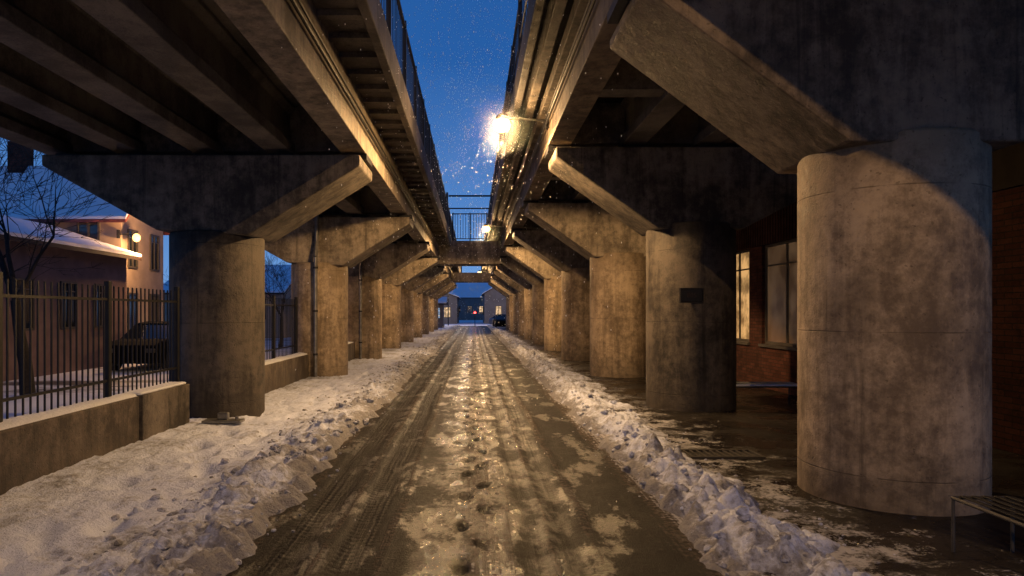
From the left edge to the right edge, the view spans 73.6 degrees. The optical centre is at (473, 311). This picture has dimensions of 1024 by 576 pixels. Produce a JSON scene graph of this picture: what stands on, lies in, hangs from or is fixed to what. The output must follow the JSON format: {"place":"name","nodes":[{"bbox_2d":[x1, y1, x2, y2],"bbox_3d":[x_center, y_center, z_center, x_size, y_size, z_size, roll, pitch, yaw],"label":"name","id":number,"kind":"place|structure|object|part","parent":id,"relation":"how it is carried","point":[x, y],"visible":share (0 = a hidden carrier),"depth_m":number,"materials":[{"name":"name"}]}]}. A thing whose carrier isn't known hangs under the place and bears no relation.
{"place":"outdoors","nodes":[
{"label":"outdoors","id":0,"kind":"place"},
{"bbox_2d":[0,141,169,332],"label":"plaster house","id":1,"kind":"structure","parent":0,"point":[146,272],"depth_m":24.83,"materials":[{"name":"beige paint"}]},
{"bbox_2d":[76,222,99,240],"bbox_3d":[-13.650,-2.850,24.190,0.800,0.900,0.080,0,0,0],"label":"window","id":2,"kind":"structure","parent":1,"relation":"in","point":[93,229],"depth_m":24.19,"materials":[{"name":"black glass"}]},
{"bbox_2d":[116,230,140,241],"bbox_3d":[-12.185,-2.685,24.100,0.830,0.430,0.260,0,0,0],"label":"wall lamp","id":3,"kind":"object","parent":1,"relation":"attached to","point":[136,237],"visible":1,"depth_m":24.05,"materials":[{"name":"glass"}]},
{"bbox_2d":[129,293,135,329],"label":"window","id":4,"kind":"structure","parent":1,"relation":"in","point":[134,294],"depth_m":25.01,"materials":[{"name":"black glass"}]},
{"bbox_2d":[127,229,137,268],"bbox_3d":[-12.490,-2.300,25.000,0.080,1.400,0.700,0,0,0],"label":"window","id":5,"kind":"structure","parent":1,"relation":"in","point":[132,245],"depth_m":24.92,"materials":[{"name":"black glass"}]},
{"bbox_2d":[150,294,158,320],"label":"window","id":6,"kind":"structure","parent":1,"relation":"in","point":[150,294],"depth_m":26.69,"materials":[{"name":"black glass"}]},
{"bbox_2d":[150,234,158,271],"bbox_3d":[-12.490,-2.300,26.700,0.080,1.400,0.700,0,0,0],"label":"window","id":7,"kind":"structure","parent":1,"relation":"in","point":[154,240],"depth_m":26.67,"materials":[{"name":"black glass"}]},
{"bbox_2d":[163,265,290,337],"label":"house","id":8,"kind":"structure","parent":0,"point":[271,291],"depth_m":46.69,"materials":[{"name":"beige paint"}]},
{"bbox_2d":[0,325,459,575],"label":"snow ground","id":9,"kind":"structure","parent":0,"point":[47,522],"depth_m":6.39,"materials":[{"name":"white snow"}]},
{"bbox_2d":[201,412,244,423],"bbox_3d":[-3.720,1.565,10.150,0.560,0.150,0.240,0,0,0],"label":"anchor bracket","id":10,"kind":"object","parent":9,"relation":"on","point":[223,418],"visible":1,"depth_m":10.10,"materials":[{"name":"metal"}]},
{"bbox_2d":[359,261,362,358],"bbox_3d":[-4.000,-0.410,24.214,0.124,4.180,0.232,0,0,0],"label":"drain pipe","id":11,"kind":"object","parent":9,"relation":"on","point":[360,311],"visible":0.78,"depth_m":24.12,"materials":[{"name":"metal"}]},
{"bbox_2d":[3,320,482,418],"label":"ground","id":12,"kind":"structure","parent":0,"point":[19,402],"depth_m":16.75,"materials":[{"name":"white snow"}]},
{"bbox_2d":[0,138,112,396],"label":"bare tree","id":13,"kind":"object","parent":12,"relation":"on","point":[9,275],"visible":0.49,"depth_m":14.34,"materials":[{"name":"brown plant"}]},
{"bbox_2d":[0,393,138,495],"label":"wall","id":14,"kind":"structure","parent":12,"relation":"on","point":[34,445],"depth_m":7.14,"materials":[{"name":"concrete"}]},
{"bbox_2d":[0,272,180,421],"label":"iron fence","id":15,"kind":"object","parent":14,"relation":"on","point":[108,379],"visible":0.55,"depth_m":7.96,"materials":[{"name":"black metal"}]},
{"bbox_2d":[0,215,141,381],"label":"outbuilding","id":16,"kind":"structure","parent":12,"relation":"on","point":[83,253],"depth_m":20.07,"materials":[{"name":"brown brick"}]},
{"bbox_2d":[16,278,34,330],"bbox_3d":[-11.990,-0.200,18.200,0.080,1.400,0.800,0,0,0],"label":"window","id":17,"kind":"structure","parent":16,"relation":"in","point":[19,280],"depth_m":18.35,"materials":[{"name":"black glass"}]},
{"bbox_2d":[60,281,77,328],"bbox_3d":[-11.990,-0.200,20.200,0.080,1.400,0.800,0,0,0],"label":"window","id":18,"kind":"structure","parent":16,"relation":"in","point":[61,282],"depth_m":20.15,"materials":[{"name":"black glass"}]},
{"bbox_2d":[94,284,103,327],"bbox_3d":[-11.990,-0.200,22.000,0.080,1.400,0.800,0,0,0],"label":"window","id":19,"kind":"structure","parent":16,"relation":"in","point":[96,285],"depth_m":21.79,"materials":[{"name":"black glass"}]},
{"bbox_2d":[112,321,168,369],"bbox_3d":[-10.200,1.042,22.205,1.816,1.475,4.350,0,0,-2],"label":"parked car","id":20,"kind":"object","parent":12,"relation":"on","point":[134,347],"visible":0.34,"depth_m":20.41,"materials":[{"name":"paint"}]},
{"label":"window","id":21,"kind":"part","parent":20,"relation":"part of","materials":[{"name":"black glass"}]},
{"bbox_2d":[112,382,188,440],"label":"wall","id":22,"kind":"structure","parent":12,"relation":"on","point":[163,407],"depth_m":9.33,"materials":[{"name":"concrete"}]},
{"bbox_2d":[42,153,371,418],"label":"bridge pier","id":23,"kind":"structure","parent":12,"relation":"on","point":[222,220],"depth_m":10.61,"materials":[{"name":"concrete"}]},
{"bbox_2d":[265,252,290,346],"bbox_3d":[-10.281,-0.858,33.656,4.475,5.331,4.214,0,0,0],"label":"bare tree","id":24,"kind":"object","parent":12,"relation":"on","point":[275,275],"visible":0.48,"depth_m":33.95,"materials":[{"name":"brown plant"}]},
{"bbox_2d":[265,352,308,393],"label":"wall","id":25,"kind":"structure","parent":12,"relation":"on","point":[281,372],"depth_m":15.32,"materials":[{"name":"concrete"}]},
{"bbox_2d":[265,295,297,359],"bbox_3d":[-4.500,0.350,14.750,0.070,1.460,5.300,0,0,0],"label":"iron fence","id":26,"kind":"object","parent":25,"relation":"on","point":[274,305],"visible":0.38,"depth_m":15.96,"materials":[{"name":"black metal"}]},
{"bbox_2d":[265,215,414,376],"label":"bridge pier","id":27,"kind":"structure","parent":12,"relation":"on","point":[343,242],"depth_m":17.58,"materials":[{"name":"concrete"}]},
{"bbox_2d":[0,0,461,284],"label":"elevated deck","id":28,"kind":"structure","parent":27,"relation":"on","point":[152,77],"depth_m":8.75,"materials":[{"name":"concrete"}]},
{"bbox_2d":[446,192,490,224],"bbox_3d":[-0.190,-4.455,30.000,2.030,1.590,0.090,0,0,0],"label":"pipe gantry","id":29,"kind":"object","parent":28,"relation":"on","point":[468,196],"visible":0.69,"depth_m":29.97,"materials":[{"name":"metal"}]},
{"bbox_2d":[439,213,499,265],"bbox_3d":[-0.210,-3.615,34.300,3.020,2.530,1.600,0,0,0],"label":"footbridge","id":30,"kind":"object","parent":28,"relation":"attached to","point":[486,250],"visible":0.88,"depth_m":33.50,"materials":[{"name":"concrete"}]},
{"bbox_2d":[313,215,318,376],"bbox_3d":[-4.020,-0.410,17.414,0.124,4.180,0.232,0,0,0],"label":"drain pipe","id":31,"kind":"object","parent":27,"relation":"attached to","point":[315,310],"visible":0.88,"depth_m":17.32,"materials":[{"name":"metal"}]},
{"bbox_2d":[348,341,354,360],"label":"wall","id":32,"kind":"structure","parent":12,"relation":"on","point":[351,350],"depth_m":23.48,"materials":[{"name":"concrete"}]},
{"bbox_2d":[348,242,429,358],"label":"bridge pier","id":33,"kind":"structure","parent":12,"relation":"on","point":[392,258],"depth_m":24.38,"materials":[{"name":"paint"}]},
{"bbox_2d":[382,256,438,348],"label":"bridge pier","id":34,"kind":"structure","parent":12,"relation":"on","point":[391,318],"depth_m":30.98,"materials":[{"name":"paint"}]},
{"bbox_2d":[401,266,444,341],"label":"bridge pier","id":35,"kind":"structure","parent":12,"relation":"on","point":[408,289],"depth_m":37.58,"materials":[{"name":"paint"}]},
{"bbox_2d":[414,273,448,337],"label":"bridge pier","id":36,"kind":"structure","parent":12,"relation":"on","point":[426,287],"depth_m":44.18,"materials":[{"name":"paint"}]},
{"bbox_2d":[422,278,451,333],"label":"bridge pier","id":37,"kind":"structure","parent":12,"relation":"on","point":[425,307],"depth_m":50.81,"materials":[{"name":"paint"}]},
{"bbox_2d":[451,273,490,282],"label":"footbridge","id":38,"kind":"object","parent":37,"relation":"on","point":[478,277],"visible":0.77,"depth_m":52.00,"materials":[{"name":"concrete"}]},
{"bbox_2d":[429,282,453,331],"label":"bridge pier","id":39,"kind":"structure","parent":12,"relation":"on","point":[431,304],"depth_m":57.43,"materials":[{"name":"paint"}]},
{"bbox_2d":[438,297,447,327],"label":"house","id":40,"kind":"structure","parent":12,"relation":"on","point":[441,301],"depth_m":72.00,"materials":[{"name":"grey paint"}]},
{"bbox_2d":[434,285,456,329],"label":"bridge pier","id":41,"kind":"structure","parent":12,"relation":"on","point":[436,307],"depth_m":64.08,"materials":[{"name":"paint"}]},
{"bbox_2d":[448,293,448,325],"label":"street lamp","id":42,"kind":"object","parent":12,"relation":"on","point":[448,309],"visible":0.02,"depth_m":85.95,"materials":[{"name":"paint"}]},
{"bbox_2d":[443,293,460,323],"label":"house","id":43,"kind":"structure","parent":12,"relation":"on","point":[453,310],"depth_m":98.00,"materials":[{"name":"grey brick"}]},
{"bbox_2d":[444,307,450,317],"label":"window","id":44,"kind":"structure","parent":43,"relation":"in","point":[445,308],"depth_m":98.00,"materials":[{"name":"yellow glass"}]},
{"bbox_2d":[0,0,527,283],"label":"sky","id":45,"kind":"structure","parent":0,"point":[459,45],"materials":[{"name":"blue"}]},
{"bbox_2d":[281,0,621,529],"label":"falling snow","id":46,"kind":"structure","parent":0,"point":[469,168],"depth_m":12.10,"materials":[{"name":"white snow"}]},
{"bbox_2d":[444,323,491,325],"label":"cross street","id":47,"kind":"structure","parent":0,"point":[472,324],"depth_m":93.66,"materials":[{"name":"white snow"}]},
{"bbox_2d":[449,283,491,319],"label":"house","id":48,"kind":"structure","parent":0,"point":[471,303],"depth_m":150.00,"materials":[{"name":"grey paint"}]},
{"bbox_2d":[467,306,471,311],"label":"window","id":49,"kind":"structure","parent":48,"relation":"in","point":[469,308],"depth_m":149.97,"materials":[{"name":"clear glass"}]},
{"bbox_2d":[488,316,494,324],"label":"parked car","id":50,"kind":"object","parent":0,"point":[490,320],"visible":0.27,"depth_m":81.33,"materials":[{"name":"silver paint"}]},
{"bbox_2d":[481,288,505,323],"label":"plaster house","id":51,"kind":"structure","parent":0,"point":[494,304],"depth_m":100.00,"materials":[{"name":"grey paint"}]},
{"bbox_2d":[495,306,501,314],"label":"window","id":52,"kind":"structure","parent":51,"relation":"in","point":[498,309],"depth_m":100.00,"materials":[{"name":"yellow glass"}]},
{"bbox_2d":[226,326,782,575],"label":"road","id":53,"kind":"structure","parent":0,"point":[458,489],"depth_m":6.22,"materials":[{"name":"asphalt"}]},
{"bbox_2d":[500,327,1023,575],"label":"pavement","id":54,"kind":"structure","parent":0,"point":[762,421],"depth_m":6.19,"materials":[{"name":"grey concrete"}]},
{"bbox_2d":[488,283,508,329],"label":"bridge pier","id":55,"kind":"structure","parent":54,"relation":"on","point":[507,302],"depth_m":65.85,"materials":[{"name":"concrete"}]},
{"bbox_2d":[493,314,505,326],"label":"parked car","id":56,"kind":"object","parent":54,"relation":"on","point":[500,319],"visible":0.46,"depth_m":69.88,"materials":[{"name":"paint"}]},
{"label":"window","id":57,"kind":"part","parent":56,"relation":"part of","materials":[{"name":"black glass"}]},
{"bbox_2d":[490,279,512,330],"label":"bridge pier","id":58,"kind":"structure","parent":54,"relation":"on","point":[500,287],"depth_m":59.90,"materials":[{"name":"paint"}]},
{"bbox_2d":[491,275,517,333],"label":"bridge pier","id":59,"kind":"structure","parent":54,"relation":"on","point":[514,292],"depth_m":53.84,"materials":[{"name":"paint"}]},
{"bbox_2d":[492,270,523,335],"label":"bridge pier","id":60,"kind":"structure","parent":54,"relation":"on","point":[509,282],"depth_m":47.82,"materials":[{"name":"paint"}]},
{"bbox_2d":[496,264,531,339],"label":"bridge pier","id":61,"kind":"structure","parent":54,"relation":"on","point":[512,276],"depth_m":41.82,"materials":[{"name":"paint"}]},
{"bbox_2d":[500,256,543,343],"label":"bridge pier","id":62,"kind":"structure","parent":54,"relation":"on","point":[527,275],"depth_m":35.82,"materials":[{"name":"paint"}]},
{"bbox_2d":[503,245,560,350],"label":"bridge pier","id":63,"kind":"structure","parent":54,"relation":"on","point":[548,274],"depth_m":29.82,"materials":[{"name":"paint"}]},
{"bbox_2d":[510,228,589,360],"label":"bridge pier","id":64,"kind":"structure","parent":54,"relation":"on","point":[575,320],"depth_m":23.82,"materials":[{"name":"paint"}]},
{"bbox_2d":[522,201,645,377],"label":"bridge pier","id":65,"kind":"structure","parent":54,"relation":"on","point":[595,234],"depth_m":17.82,"materials":[{"name":"concrete"}]},
{"bbox_2d":[545,145,796,411],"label":"bridge pier","id":66,"kind":"structure","parent":54,"relation":"on","point":[688,212],"depth_m":11.75,"materials":[{"name":"concrete"}]},
{"bbox_2d":[481,0,740,274],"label":"elevated deck","id":67,"kind":"structure","parent":66,"relation":"on","point":[635,106],"depth_m":11.39,"materials":[{"name":"concrete"}]},
{"bbox_2d":[482,224,506,231],"bbox_3d":[0.832,-3.320,27.000,0.973,0.340,0.310,0,0,0],"label":"street lamp","id":68,"kind":"object","parent":67,"relation":"attached to","point":[486,227],"visible":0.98,"depth_m":26.92,"materials":[{"name":"glass"}]},
{"bbox_2d":[493,113,548,132],"bbox_3d":[0.832,-3.320,12.000,0.973,0.340,0.310,0,0,0],"label":"street lamp","id":69,"kind":"object","parent":67,"relation":"attached to","point":[498,123],"visible":0.94,"depth_m":11.92,"materials":[{"name":"glass"}]},
{"bbox_2d":[679,288,703,302],"bbox_3d":[3.680,-0.280,11.555,0.390,0.250,0.110,0,0,0],"label":"wall plaque","id":70,"kind":"object","parent":66,"relation":"attached to","point":[691,295],"depth_m":11.51,"materials":[{"name":"black metal"}]},
{"bbox_2d":[487,324,859,575],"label":"snow ridge","id":71,"kind":"structure","parent":54,"relation":"on","point":[749,546],"depth_m":5.91,"materials":[{"name":"white snow"}]},
{"bbox_2d":[56,341,898,575],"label":"snow clods","id":72,"kind":"object","parent":71,"relation":"on","point":[165,543],"visible":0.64,"depth_m":5.52,"materials":[{"name":"white snow"}]},
{"bbox_2d":[681,449,765,458],"bbox_3d":[2.920,1.685,8.100,0.900,0.029,0.440,0,0,0],"label":"drain grate","id":73,"kind":"object","parent":54,"relation":"on","point":[721,453],"visible":0.89,"depth_m":8.07,"materials":[{"name":"black metal"}]},
{"bbox_2d":[736,382,796,404],"bbox_3d":[5.100,1.485,12.210,1.326,0.430,0.446,0,0,0],"label":"bench","id":74,"kind":"object","parent":54,"relation":"on","point":[788,385],"visible":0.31,"depth_m":12.00,"materials":[{"name":"grey metal"}]},
{"bbox_2d":[607,0,1023,516],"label":"bridge pier","id":75,"kind":"structure","parent":54,"relation":"on","point":[883,130],"depth_m":5.75,"materials":[{"name":"concrete"}]},
{"bbox_2d":[950,496,1023,551],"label":"bench","id":76,"kind":"object","parent":54,"relation":"on","point":[1011,500],"visible":1,"depth_m":4.72,"materials":[{"name":"paint"}]},
{"bbox_2d":[736,142,1023,455],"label":"brick building","id":77,"kind":"structure","parent":0,"point":[766,299],"depth_m":13.81,"materials":[{"name":"brown brick"}]},
{"bbox_2d":[736,249,748,341],"bbox_3d":[6.610,-0.393,16.900,0.080,2.215,1.600,0,0,0],"label":"window","id":78,"kind":"structure","parent":77,"relation":"in","point":[742,257],"depth_m":16.78,"materials":[{"name":"yellow glass"}]},
{"bbox_2d":[765,238,796,346],"bbox_3d":[6.610,-0.393,14.350,0.080,2.215,2.100,0,0,0],"label":"window","id":79,"kind":"structure","parent":77,"relation":"in","point":[780,257],"depth_m":14.65,"materials":[{"name":"brown"}]}
]}

